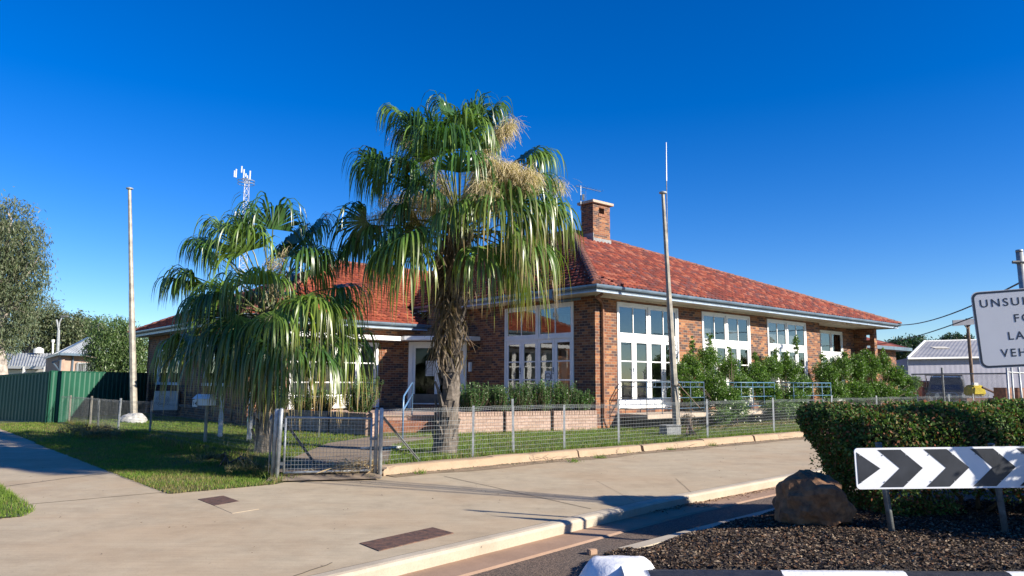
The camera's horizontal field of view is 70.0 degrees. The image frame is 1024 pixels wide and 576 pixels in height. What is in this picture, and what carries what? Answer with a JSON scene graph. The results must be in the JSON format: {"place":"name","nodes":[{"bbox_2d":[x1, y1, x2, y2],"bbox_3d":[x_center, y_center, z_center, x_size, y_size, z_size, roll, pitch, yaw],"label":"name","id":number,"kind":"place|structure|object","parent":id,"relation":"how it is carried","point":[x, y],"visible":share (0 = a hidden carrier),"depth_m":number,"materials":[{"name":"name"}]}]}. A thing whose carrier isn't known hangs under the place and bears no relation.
{"place":"outdoors","nodes":[
{"label":"outdoors","id":0,"kind":"place"},
{"bbox_2d":[0,492,27,517],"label":"nature strip","id":1,"kind":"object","parent":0,"point":[12,508],"visible":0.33,"depth_m":8.93,"materials":[{"name":"plant"}]},
{"bbox_2d":[44,337,106,371],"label":"neighbour house","id":2,"kind":"structure","parent":0,"point":[68,358],"depth_m":44.85,"materials":[{"name":"metal"}]},
{"bbox_2d":[75,362,94,371],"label":"window","id":3,"kind":"structure","parent":2,"relation":"in","point":[79,365],"depth_m":45.09,"materials":[{"name":"metal"}]},
{"bbox_2d":[0,429,161,503],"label":"side path","id":4,"kind":"structure","parent":0,"point":[37,463],"depth_m":11.93,"materials":[{"name":"concrete"}]},
{"bbox_2d":[0,421,297,504],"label":"land","id":5,"kind":"structure","parent":0,"point":[114,496],"depth_m":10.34,"materials":[{"name":"plant"}]},
{"bbox_2d":[0,371,50,422],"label":"green sheet fence","id":6,"kind":"object","parent":5,"relation":"on","point":[24,397],"visible":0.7,"depth_m":26.93,"materials":[{"name":"metal"}]},
{"bbox_2d":[6,347,50,373],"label":"neighbour building","id":7,"kind":"structure","parent":5,"relation":"on","point":[35,361],"depth_m":55.00,"materials":[{"name":"metal"}]},
{"bbox_2d":[0,186,61,374],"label":"gum tree","id":8,"kind":"object","parent":5,"relation":"on","point":[19,266],"visible":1,"depth_m":50.11,"materials":[{"name":"green plant"}]},
{"bbox_2d":[5,293,65,352],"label":"gum tree","id":9,"kind":"object","parent":5,"relation":"on","point":[37,336],"visible":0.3,"depth_m":63.65,"materials":[{"name":"green plant"}]},
{"bbox_2d":[56,315,67,351],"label":"street light","id":10,"kind":"object","parent":5,"relation":"on","point":[58,336],"visible":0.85,"depth_m":57.93,"materials":[{"name":"metal"}]},
{"bbox_2d":[30,310,95,353],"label":"gum tree","id":11,"kind":"object","parent":5,"relation":"on","point":[71,332],"visible":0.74,"depth_m":63.18,"materials":[{"name":"green plant"}]},
{"bbox_2d":[54,422,126,438],"bbox_3d":[-11.302,3.849,19.839,2.378,0.451,1.435,-4,-8,31],"label":"dry weed","id":12,"kind":"object","parent":5,"relation":"on","point":[96,430],"visible":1,"depth_m":19.69,"materials":[{"name":"brown plant"}]},
{"bbox_2d":[83,314,105,325],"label":"gum tree","id":13,"kind":"object","parent":5,"relation":"on","point":[92,320],"visible":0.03,"depth_m":74.71,"materials":[{"name":"green plant"}]},
{"bbox_2d":[47,370,147,422],"bbox_3d":[-16.543,4.330,29.564,0.062,1.890,6.641,0,-7,1],"label":"green sheet fence","id":14,"kind":"object","parent":5,"relation":"on","point":[99,385],"visible":0.61,"depth_m":28.64,"materials":[{"name":"metal"}]},
{"bbox_2d":[79,311,148,372],"bbox_3d":[-20.181,3.776,37.831,4.205,5.075,3.397,0,-7,0],"label":"pepper tree","id":15,"kind":"object","parent":5,"relation":"on","point":[113,341],"visible":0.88,"depth_m":37.31,"materials":[{"name":"green plant"}]},
{"bbox_2d":[59,395,272,473],"bbox_3d":[-10.293,3.599,20.060,1.070,1.051,21.102,6,-9,-40],"label":"wire fence","id":16,"kind":"object","parent":5,"relation":"on","point":[270,424],"visible":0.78,"depth_m":19.27,"materials":[{"name":"metal"}]},
{"bbox_2d":[190,450,270,472],"bbox_3d":[-4.946,3.063,12.929,0.826,0.337,2.835,6,-9,-38],"label":"dry weed","id":17,"kind":"object","parent":5,"relation":"on","point":[222,457],"visible":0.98,"depth_m":12.29,"materials":[{"name":"brown plant"}]},
{"bbox_2d":[270,408,315,477],"bbox_3d":[-3.630,2.579,12.300,0.187,1.151,1.289,-1,-7,13],"label":"gate post","id":18,"kind":"object","parent":5,"relation":"on","point":[276,455],"visible":0.77,"depth_m":11.72,"materials":[{"name":"metal"}]},
{"bbox_2d":[280,416,376,473],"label":"garden gate","id":19,"kind":"structure","parent":18,"relation":"attached to","point":[327,425],"depth_m":11.90,"materials":[{"name":"metal"}]},
{"bbox_2d":[867,337,911,402],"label":"neighbour house","id":20,"kind":"structure","parent":5,"relation":"on","point":[891,349],"depth_m":43.69,"materials":[{"name":"metal"}]},
{"bbox_2d":[877,317,972,344],"bbox_3d":[16.159,2.026,30.403,0.033,0.386,21.971,-2,-8,19],"label":"service wire","id":21,"kind":"object","parent":20,"relation":"attached to","point":[931,331],"visible":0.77,"depth_m":24.69,"materials":[{"name":"black plastic"}]},
{"bbox_2d":[884,333,936,359],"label":"dark tree","id":22,"kind":"object","parent":5,"relation":"on","point":[913,343],"visible":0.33,"depth_m":68.93,"materials":[{"name":"green plant"}]},
{"bbox_2d":[912,376,928,400],"bbox_3d":[21.585,5.601,38.280,1.150,1.994,1.650,-1,-7,10],"label":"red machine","id":23,"kind":"object","parent":5,"relation":"on","point":[926,384],"visible":0.23,"depth_m":37.73,"materials":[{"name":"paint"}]},
{"bbox_2d":[925,375,967,400],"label":"four wheel drive","id":24,"kind":"structure","parent":5,"relation":"on","point":[948,386],"depth_m":36.73,"materials":[{"name":"paint"}]},
{"bbox_2d":[937,332,974,339],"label":"dark tree","id":25,"kind":"object","parent":5,"relation":"on","point":[953,336],"visible":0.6,"depth_m":89.69,"materials":[{"name":"green plant"}]},
{"bbox_2d":[952,318,974,397],"bbox_3d":[23.615,4.042,37.749,1.575,4.993,0.280,0,-7,0],"label":"signboard pole","id":26,"kind":"object","parent":5,"relation":"on","point":[967,323],"visible":0.65,"depth_m":37.89,"materials":[{"name":"grey metal"}]},
{"bbox_2d":[952,383,992,402],"bbox_3d":[21.970,5.202,34.737,1.700,1.410,1.200,0,-7,0],"label":"yellow tank trailer","id":27,"kind":"object","parent":5,"relation":"on","point":[974,390],"visible":0.33,"depth_m":34.38,"materials":[{"name":"paint"}]},
{"bbox_2d":[234,166,254,290],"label":"radio tower","id":28,"kind":"structure","parent":0,"point":[244,180],"depth_m":198.99,"materials":[{"name":"metal"}]},
{"bbox_2d":[279,435,431,471],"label":"garden path","id":29,"kind":"structure","parent":0,"point":[328,447],"depth_m":14.91,"materials":[{"name":"concrete"}]},
{"bbox_2d":[282,455,377,472],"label":"palm litter","id":30,"kind":"object","parent":29,"relation":"on","point":[344,465],"visible":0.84,"depth_m":12.18,"materials":[{"name":"brown plant"}]},
{"bbox_2d":[361,446,404,448],"bbox_3d":[-2.774,3.434,15.812,0.974,0.070,0.330,3,-8,-19],"label":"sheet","id":31,"kind":"object","parent":29,"relation":"on","point":[387,447],"visible":0.69,"depth_m":15.74,"materials":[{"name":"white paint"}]},
{"bbox_2d":[402,382,412,435],"bbox_3d":[-2.875,3.320,20.211,0.048,1.428,3.412,1,-7,-4],"label":"handrail","id":32,"kind":"object","parent":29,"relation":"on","point":[410,397],"visible":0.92,"depth_m":19.50,"materials":[{"name":"metal"}]},
{"bbox_2d":[0,439,822,575],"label":"footpath","id":33,"kind":"structure","parent":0,"point":[187,533],"depth_m":8.80,"materials":[{"name":"concrete"}]},
{"bbox_2d":[198,496,237,505],"bbox_3d":[-3.899,2.830,9.739,0.371,0.009,0.751,6,-10,-40],"label":"access cover","id":34,"kind":"object","parent":33,"relation":"on","point":[217,500],"visible":1,"depth_m":9.72,"materials":[{"name":"brown metal"}]},
{"bbox_2d":[215,501,257,512],"bbox_3d":[-3.488,2.770,9.245,0.364,0.008,0.835,6,-9,-38],"label":"concrete patch","id":35,"kind":"object","parent":33,"relation":"on","point":[236,507],"visible":1,"depth_m":9.21,"materials":[{"name":"concrete"}]},
{"bbox_2d":[267,467,385,480],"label":"gate ramp","id":36,"kind":"structure","parent":33,"relation":"on","point":[330,476],"depth_m":11.82,"materials":[{"name":"concrete"}]},
{"bbox_2d":[373,408,420,478],"bbox_3d":[-1.915,2.649,12.770,0.159,1.150,1.490,-3,-8,25],"label":"gate post","id":37,"kind":"object","parent":33,"relation":"on","point":[379,418],"visible":0.83,"depth_m":12.13,"materials":[{"name":"metal"}]},
{"bbox_2d":[360,527,453,550],"bbox_3d":[-1.063,2.555,7.461,0.394,0.012,1.126,-5,-9,38],"label":"access cover","id":38,"kind":"object","parent":33,"relation":"on","point":[389,542],"visible":1,"depth_m":7.43,"materials":[{"name":"brown metal"}]},
{"bbox_2d":[10,469,812,575],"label":"path joints","id":39,"kind":"object","parent":33,"relation":"on","point":[460,541],"visible":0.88,"depth_m":9.35,"materials":[{"name":"grey concrete"}]},
{"bbox_2d":[389,437,804,476],"bbox_3d":[9.416,4.471,22.106,30.300,0.015,0.648,7,-10,-41],"label":"dirt strip","id":40,"kind":"object","parent":33,"relation":"on","point":[547,461],"visible":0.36,"depth_m":15.09,"materials":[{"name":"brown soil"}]},
{"bbox_2d":[377,431,803,475],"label":"kerb wall","id":41,"kind":"structure","parent":40,"relation":"on","point":[435,465],"depth_m":15.21,"materials":[{"name":"concrete"}]},
{"bbox_2d":[911,368,1005,401],"bbox_3d":[17.046,4.139,27.840,3.155,2.220,0.388,-6,-9,39],"label":"chain link fence","id":42,"kind":"object","parent":33,"relation":"on","point":[942,374],"visible":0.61,"depth_m":27.89,"materials":[{"name":"metal"}]},
{"bbox_2d":[993,388,1011,399],"bbox_3d":[17.964,4.373,26.674,0.611,1.470,0.620,0,-7,0],"label":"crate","id":43,"kind":"object","parent":33,"relation":"on","point":[999,393],"visible":0.31,"depth_m":26.53,"materials":[{"name":"brown wood"}]},
{"bbox_2d":[1006,367,1023,399],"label":"yard gate","id":44,"kind":"structure","parent":33,"relation":"on","point":[1011,372],"depth_m":24.79,"materials":[{"name":"metal"}]},
{"bbox_2d":[1014,388,1023,399],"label":"steel drum","id":45,"kind":"object","parent":33,"relation":"on","point":[1017,392],"visible":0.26,"depth_m":26.47,"materials":[{"name":"brown metal"}]},
{"bbox_2d":[0,412,828,517],"bbox_3d":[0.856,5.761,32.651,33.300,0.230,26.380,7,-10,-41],"label":"lawn","id":46,"kind":"structure","parent":0,"point":[250,454],"depth_m":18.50,"materials":[{"name":"plant"}]},
{"bbox_2d":[117,413,146,422],"bbox_3d":[-12.898,4.533,24.846,0.950,0.591,0.870,0,-7,0],"label":"painted rock","id":47,"kind":"object","parent":46,"relation":"on","point":[131,417],"visible":0.44,"depth_m":24.62,"materials":[{"name":"white stone"}]},
{"bbox_2d":[126,187,137,413],"bbox_3d":[-13.311,0.476,25.610,1.363,8.346,0.277,-4,-8,29],"label":"flagpole","id":48,"kind":"object","parent":46,"relation":"on","point":[132,370],"visible":0.92,"depth_m":25.41,"materials":[{"name":"metal"}]},
{"bbox_2d":[153,391,179,416],"bbox_3d":[-13.681,4.617,29.199,1.090,1.000,0.331,2,-7,-11],"label":"air conditioner","id":49,"kind":"object","parent":46,"relation":"on","point":[169,399],"visible":0.73,"depth_m":29.06,"materials":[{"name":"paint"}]},
{"bbox_2d":[192,394,217,442],"bbox_3d":[-7.167,3.089,17.022,0.500,1.231,0.300,-3,-8,22],"label":"mailbox","id":50,"kind":"object","parent":46,"relation":"on","point":[196,402],"visible":0.94,"depth_m":16.99,"materials":[{"name":"white paint"}]},
{"bbox_2d":[218,394,223,436],"bbox_3d":[-7.399,3.225,18.614,0.110,1.160,0.030,0,-7,0],"label":"timber stake","id":51,"kind":"object","parent":46,"relation":"on","point":[221,427],"visible":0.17,"depth_m":18.57,"materials":[{"name":"white paint"}]},
{"bbox_2d":[247,399,251,437],"bbox_3d":[-6.399,3.138,17.887,0.110,1.160,0.030,0,-7,0],"label":"timber stake","id":52,"kind":"object","parent":46,"relation":"on","point":[249,427],"visible":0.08,"depth_m":17.84,"materials":[{"name":"white paint"}]},
{"bbox_2d":[148,191,381,452],"bbox_3d":[-5.205,0.696,15.313,4.862,5.395,3.662,-4,-8,28],"label":"fan palm","id":53,"kind":"object","parent":46,"relation":"on","point":[261,339],"visible":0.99,"depth_m":14.56,"materials":[{"name":"green plant"}]},
{"bbox_2d":[282,396,319,436],"bbox_3d":[-5.378,3.204,17.932,0.070,1.112,1.797,-4,-9,32],"label":"pipe frame","id":54,"kind":"object","parent":46,"relation":"on","point":[319,412],"visible":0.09,"depth_m":18.64,"materials":[{"name":"metal"}]},
{"bbox_2d":[287,410,378,435],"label":"planter wall","id":55,"kind":"structure","parent":46,"relation":"on","point":[331,429],"depth_m":20.27,"materials":[{"name":"brick"}]},
{"bbox_2d":[365,410,379,435],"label":"planter wall","id":56,"kind":"structure","parent":46,"relation":"on","point":[368,423],"depth_m":19.40,"materials":[{"name":"brick"}]},
{"bbox_2d":[321,89,584,453],"bbox_3d":[-1.197,-0.478,15.198,4.986,7.774,4.233,-5,-9,38],"label":"fan palm","id":57,"kind":"object","parent":46,"relation":"on","point":[499,188],"visible":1,"depth_m":14.86,"materials":[{"name":"green plant"}]},
{"bbox_2d":[127,199,901,432],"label":"brick house","id":58,"kind":"structure","parent":46,"relation":"on","point":[606,340],"depth_m":26.84,"materials":[{"name":"brick"}]},
{"bbox_2d":[155,349,178,384],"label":"shaded window","id":59,"kind":"structure","parent":58,"relation":"in","point":[159,378],"depth_m":31.12,"materials":[{"name":"grey glass"}]},
{"bbox_2d":[201,354,223,385],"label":"shaded window","id":60,"kind":"structure","parent":58,"relation":"in","point":[214,354],"depth_m":26.92,"materials":[{"name":"white paint"}]},
{"bbox_2d":[290,339,378,398],"bbox_3d":[-6.287,2.904,25.969,3.430,2.037,0.204,7,-10,-41],"label":"wing window","id":61,"kind":"structure","parent":58,"relation":"in","point":[354,372],"depth_m":26.45,"materials":[{"name":"white paint"}]},
{"bbox_2d":[255,409,550,427],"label":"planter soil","id":62,"kind":"structure","parent":58,"relation":"on","point":[294,409],"depth_m":22.30,"materials":[{"name":"brown soil"}]},
{"bbox_2d":[288,389,315,409],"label":"rosemary bush","id":63,"kind":"object","parent":62,"relation":"on","point":[304,406],"visible":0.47,"depth_m":21.46,"materials":[{"name":"green plant"}]},
{"bbox_2d":[310,389,335,410],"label":"rosemary bush","id":64,"kind":"object","parent":62,"relation":"on","point":[325,404],"visible":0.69,"depth_m":20.86,"materials":[{"name":"green plant"}]},
{"bbox_2d":[340,375,383,412],"bbox_3d":[-4.197,2.969,20.258,0.970,1.150,0.914,-6,-10,43],"label":"rosemary bush","id":65,"kind":"object","parent":62,"relation":"on","point":[365,406],"visible":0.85,"depth_m":20.13,"materials":[{"name":"green plant"}]},
{"bbox_2d":[459,381,488,411],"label":"rosemary bush","id":66,"kind":"object","parent":62,"relation":"on","point":[470,398],"visible":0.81,"depth_m":21.01,"materials":[{"name":"green plant"}]},
{"bbox_2d":[481,383,518,412],"bbox_3d":[-0.392,3.224,21.404,0.978,0.898,0.795,6,-9,-39],"label":"rosemary bush","id":67,"kind":"object","parent":62,"relation":"on","point":[500,397],"visible":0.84,"depth_m":21.27,"materials":[{"name":"green plant"}]},
{"bbox_2d":[506,381,537,410],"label":"rosemary bush","id":68,"kind":"object","parent":62,"relation":"on","point":[524,397],"visible":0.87,"depth_m":21.59,"materials":[{"name":"green plant"}]},
{"bbox_2d":[527,379,559,410],"bbox_3d":[0.944,3.237,21.988,0.874,1.034,0.696,6,-9,-36],"label":"rosemary bush","id":69,"kind":"object","parent":62,"relation":"on","point":[544,398],"visible":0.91,"depth_m":21.82,"materials":[{"name":"green plant"}]},
{"bbox_2d":[549,380,578,410],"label":"rosemary bush","id":70,"kind":"object","parent":62,"relation":"on","point":[565,395],"visible":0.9,"depth_m":22.17,"materials":[{"name":"green plant"}]},
{"bbox_2d":[568,388,594,410],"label":"rosemary bush","id":71,"kind":"object","parent":62,"relation":"on","point":[582,399],"visible":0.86,"depth_m":22.30,"materials":[{"name":"green plant"}]},
{"bbox_2d":[504,302,573,408],"bbox_3d":[0.893,2.306,24.881,0.183,3.443,3.430,7,-10,-41],"label":"french window","id":72,"kind":"structure","parent":58,"relation":"in","point":[536,356],"depth_m":24.81,"materials":[{"name":"white paint"}]},
{"bbox_2d":[576,184,603,212],"bbox_3d":[3.365,-3.843,32.151,1.375,1.213,0.552,5,-8,-30],"label":"tv antenna","id":73,"kind":"object","parent":58,"relation":"attached to","point":[583,196],"visible":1,"depth_m":31.90,"materials":[{"name":"metal"}]},
{"bbox_2d":[616,302,679,408],"bbox_3d":[4.596,2.295,24.630,3.260,3.443,0.183,7,-10,-41],"label":"french window","id":74,"kind":"structure","parent":58,"relation":"in","point":[642,330],"depth_m":24.45,"materials":[{"name":"white paint"}]},
{"bbox_2d":[701,311,752,405],"bbox_3d":[8.122,2.702,27.664,3.220,3.443,0.183,7,-10,-41],"label":"french window","id":75,"kind":"structure","parent":58,"relation":"in","point":[733,331],"depth_m":27.93,"materials":[{"name":"white paint"}]},
{"bbox_2d":[767,319,808,402],"bbox_3d":[11.514,3.095,30.595,3.180,3.443,0.165,7,-10,-41],"label":"french window","id":76,"kind":"structure","parent":58,"relation":"in","point":[780,333],"depth_m":30.69,"materials":[{"name":"white paint"}]},
{"bbox_2d":[819,330,844,401],"bbox_3d":[15.405,3.751,35.251,2.280,3.363,0.165,7,-10,-41],"label":"french window","id":77,"kind":"structure","parent":58,"relation":"in","point":[831,342],"depth_m":35.31,"materials":[{"name":"white paint"}]},
{"bbox_2d":[904,282,1018,324],"bbox_3d":[14.848,0.831,25.564,0.036,0.757,22.530,-3,-8,22],"label":"service wire","id":78,"kind":"object","parent":58,"relation":"attached to","point":[958,310],"visible":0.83,"depth_m":22.70,"materials":[{"name":"black plastic"}]},
{"bbox_2d":[458,410,596,433],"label":"planter wall","id":79,"kind":"structure","parent":46,"relation":"on","point":[554,419],"depth_m":21.27,"materials":[{"name":"brick"}]},
{"bbox_2d":[659,191,680,424],"bbox_3d":[4.709,0.639,21.844,0.496,7.254,0.269,-2,-8,19],"label":"flagpole","id":80,"kind":"object","parent":46,"relation":"on","point":[673,375],"visible":0.92,"depth_m":21.71,"materials":[{"name":"metal"}]},
{"bbox_2d":[666,142,667,236],"bbox_3d":[7.739,-4.372,36.560,0.079,6.000,0.061,5,-8,-30],"label":"whip antenna","id":81,"kind":"object","parent":80,"relation":"attached to","point":[666,187],"visible":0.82,"depth_m":36.63,"materials":[{"name":"metal"}]},
{"bbox_2d":[671,384,699,407],"bbox_3d":[5.082,3.161,21.424,0.847,0.721,0.278,-2,-8,15],"label":"prop stick","id":82,"kind":"object","parent":80,"relation":"attached to","point":[678,385],"visible":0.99,"depth_m":21.34,"materials":[{"name":"brown wood"}]},
{"bbox_2d":[659,424,680,435],"bbox_3d":[4.438,3.992,20.535,0.520,0.300,0.440,3,-8,-20],"label":"service box","id":83,"kind":"object","parent":46,"relation":"on","point":[673,427],"visible":0.7,"depth_m":20.38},
{"bbox_2d":[373,393,989,464],"bbox_3d":[9.943,4.000,23.463,32.880,1.173,0.118,7,-10,-41],"label":"wire fence","id":84,"kind":"object","parent":46,"relation":"on","point":[781,402],"visible":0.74,"depth_m":16.65,"materials":[{"name":"metal"}]},
{"bbox_2d":[680,404,700,435],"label":"dry weed","id":85,"kind":"object","parent":46,"relation":"on","point":[689,420],"visible":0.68,"depth_m":22.41,"materials":[{"name":"brown plant"}]},
{"bbox_2d":[677,332,760,425],"bbox_3d":[7.527,3.138,25.442,4.505,3.262,2.276,7,-10,-41],"label":"leafy shrub","id":86,"kind":"object","parent":46,"relation":"on","point":[689,370],"visible":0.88,"depth_m":25.12,"materials":[{"name":"green plant"}]},
{"bbox_2d":[681,421,796,429],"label":"leaf litter","id":87,"kind":"object","parent":46,"relation":"on","point":[744,425],"visible":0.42,"depth_m":24.77,"materials":[{"name":"brown plant"}]},
{"bbox_2d":[743,334,815,420],"bbox_3d":[10.757,3.435,28.425,4.742,3.469,2.150,7,-10,-44],"label":"leafy shrub","id":88,"kind":"object","parent":46,"relation":"on","point":[766,369],"visible":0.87,"depth_m":28.23,"materials":[{"name":"green plant"}]},
{"bbox_2d":[809,348,922,405],"bbox_3d":[16.656,4.251,33.679,9.562,3.248,1.597,6,-9,-40],"label":"leafy shrub","id":89,"kind":"object","parent":46,"relation":"on","point":[846,368],"visible":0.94,"depth_m":32.85,"materials":[{"name":"green plant"}]},
{"bbox_2d":[0,0,1023,374],"label":"sky","id":90,"kind":"structure","parent":0,"point":[863,155],"materials":[{"name":"blue"}]},
{"bbox_2d":[470,486,850,575],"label":"road","id":91,"kind":"structure","parent":0,"point":[572,561],"depth_m":7.91,"materials":[{"name":"grey asphalt"}]},
{"bbox_2d":[311,468,825,575],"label":"kerb","id":92,"kind":"structure","parent":91,"relation":"on","point":[420,560],"depth_m":7.93,"materials":[{"name":"concrete"}]},
{"bbox_2d":[399,486,775,575],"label":"gutter channel","id":93,"kind":"object","parent":91,"relation":"on","point":[491,560],"visible":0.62,"depth_m":8.03,"materials":[{"name":"concrete"}]},
{"bbox_2d":[645,488,775,513],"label":"gutter litter","id":94,"kind":"object","parent":93,"relation":"on","point":[690,504],"visible":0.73,"depth_m":10.32,"materials":[{"name":"brown plant"}]},
{"bbox_2d":[587,548,596,554],"bbox_3d":[0.810,2.669,7.405,0.100,0.055,0.065,5,-9,-35],"label":"brick piece","id":95,"kind":"object","parent":91,"relation":"on","point":[591,551],"visible":1,"depth_m":7.38,"materials":[{"name":"brick"}]},
{"bbox_2d":[579,555,654,575],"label":"kerb nose","id":96,"kind":"object","parent":91,"relation":"on","point":[616,565],"visible":0.95,"depth_m":5.86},
{"bbox_2d":[648,569,782,575],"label":"kerb block","id":97,"kind":"structure","parent":91,"relation":"on","point":[665,572],"depth_m":5.76,"materials":[{"name":"black paint"}]},
{"bbox_2d":[618,489,857,548],"bbox_3d":[9.639,3.731,15.480,23.757,0.088,0.216,7,-10,-44],"label":"island edging","id":98,"kind":"object","parent":91,"relation":"on","point":[652,542],"visible":0.15,"depth_m":8.04,"materials":[{"name":"concrete"}]},
{"bbox_2d":[603,488,1023,571],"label":"mulch bed","id":99,"kind":"object","parent":91,"relation":"on","point":[868,568],"visible":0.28,"depth_m":6.56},
{"bbox_2d":[772,469,856,526],"bbox_3d":[3.258,2.357,7.905,0.804,0.769,0.868,0,-7,0],"label":"boulder","id":100,"kind":"object","parent":99,"relation":"on","point":[807,496],"visible":0.81,"depth_m":7.64,"materials":[{"name":"brown stone"}]},
{"bbox_2d":[793,397,1023,517],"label":"hedge","id":101,"kind":"object","parent":99,"relation":"on","point":[843,435],"visible":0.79,"depth_m":8.37,"materials":[{"name":"green plant"}]},
{"bbox_2d":[854,442,1023,533],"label":"chevron board","id":102,"kind":"object","parent":99,"relation":"on","point":[991,465],"visible":0.98,"depth_m":7.26,"materials":[{"name":"white metal"}]},
{"bbox_2d":[971,249,1023,368],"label":"text sign","id":103,"kind":"object","parent":99,"relation":"on","point":[998,315],"visible":1,"depth_m":6.80,"materials":[{"name":"metal"}]},
{"bbox_2d":[781,570,907,575],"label":"kerb block","id":104,"kind":"structure","parent":91,"relation":"on","point":[834,573],"depth_m":5.76,"materials":[{"name":"white paint"}]},
{"bbox_2d":[904,571,1011,575],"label":"kerb block","id":105,"kind":"structure","parent":91,"relation":"on","point":[956,573],"depth_m":5.77,"materials":[{"name":"black paint"}]},
{"bbox_2d":[1005,571,1023,575],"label":"kerb block","id":106,"kind":"structure","parent":91,"relation":"on","point":[1016,573],"depth_m":5.78,"materials":[{"name":"white paint"}]},
{"bbox_2d":[896,339,1023,402],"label":"shed","id":107,"kind":"structure","parent":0,"point":[935,356],"depth_m":51.75,"materials":[{"name":"metal"}]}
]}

